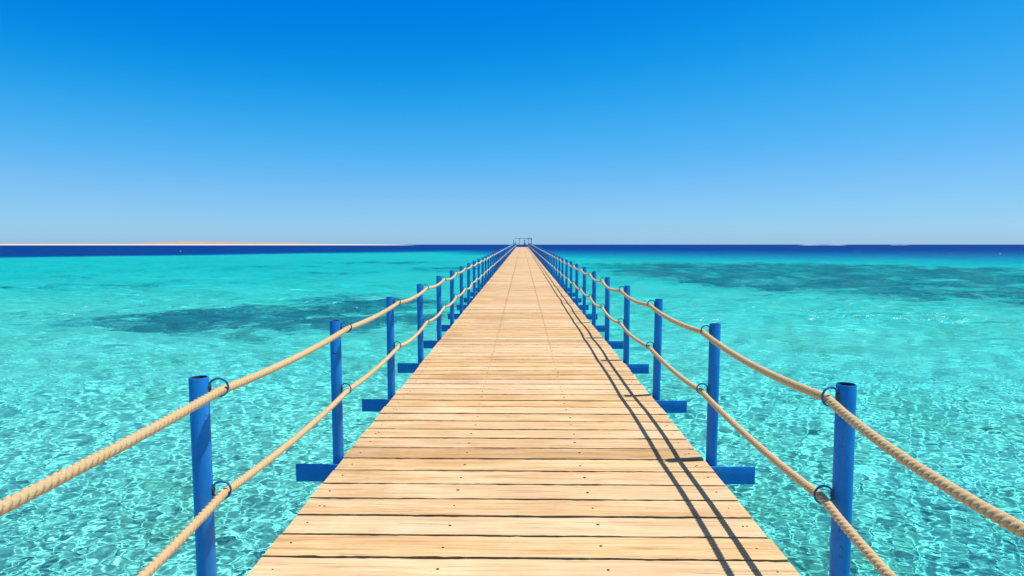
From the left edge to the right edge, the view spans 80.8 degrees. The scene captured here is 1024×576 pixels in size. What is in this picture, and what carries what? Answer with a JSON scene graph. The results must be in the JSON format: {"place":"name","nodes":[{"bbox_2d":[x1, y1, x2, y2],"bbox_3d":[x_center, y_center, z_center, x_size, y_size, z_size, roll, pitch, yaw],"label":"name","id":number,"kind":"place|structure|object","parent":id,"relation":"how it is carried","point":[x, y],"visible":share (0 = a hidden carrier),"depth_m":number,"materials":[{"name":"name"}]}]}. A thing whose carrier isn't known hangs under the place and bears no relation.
{"place":"outdoors","nodes":[
{"label":"outdoors","id":0,"kind":"place"},
{"bbox_2d":[0,241,378,244],"bbox_3d":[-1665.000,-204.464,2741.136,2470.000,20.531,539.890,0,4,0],"label":"sand island","id":1,"kind":"structure","parent":0,"point":[212,243],"depth_m":2630.35,"materials":[{"name":"beige sand"}]},
{"bbox_2d":[0,245,1023,575],"bbox_3d":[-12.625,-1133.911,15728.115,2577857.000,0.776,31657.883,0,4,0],"label":"sea","id":2,"kind":"structure","parent":0,"point":[102,347],"depth_m":16.13,"materials":[{"name":"liquid"}]},
{"bbox_2d":[0,0,1023,244],"label":"sky","id":3,"kind":"structure","parent":0,"point":[381,122],"materials":[{"name":"blue"}]},
{"bbox_3d":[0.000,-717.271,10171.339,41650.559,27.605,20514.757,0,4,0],"label":"sea floor","id":4,"kind":"structure","parent":0,"visible":0},
{"bbox_2d":[188,243,856,575],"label":"pier","id":5,"kind":"structure","parent":4,"relation":"on","point":[522,424],"depth_m":4.29,"materials":[{"name":"brown wood"}]},
{"bbox_2d":[0,243,515,516],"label":"rope","id":6,"kind":"object","parent":5,"relation":"attached to","point":[15,500],"visible":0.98,"depth_m":2.17,"materials":[{"name":"beige fabric"}]},
{"bbox_2d":[136,246,514,575],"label":"rope","id":7,"kind":"object","parent":5,"relation":"attached to","point":[168,551],"visible":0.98,"depth_m":2.98,"materials":[{"name":"beige fabric"}]},
{"bbox_2d":[513,237,531,246],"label":"metal frame","id":8,"kind":"object","parent":5,"relation":"on","point":[522,238],"visible":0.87,"depth_m":141.46,"materials":[{"name":"blue paint"}]},
{"bbox_2d":[528,245,896,575],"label":"rope","id":9,"kind":"object","parent":5,"relation":"attached to","point":[870,554],"visible":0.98,"depth_m":3.00,"materials":[{"name":"beige fabric"}]},
{"bbox_2d":[532,245,1023,538],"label":"rope","id":10,"kind":"object","parent":5,"relation":"attached to","point":[1008,522],"visible":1,"depth_m":2.21,"materials":[{"name":"beige fabric"}]}
]}

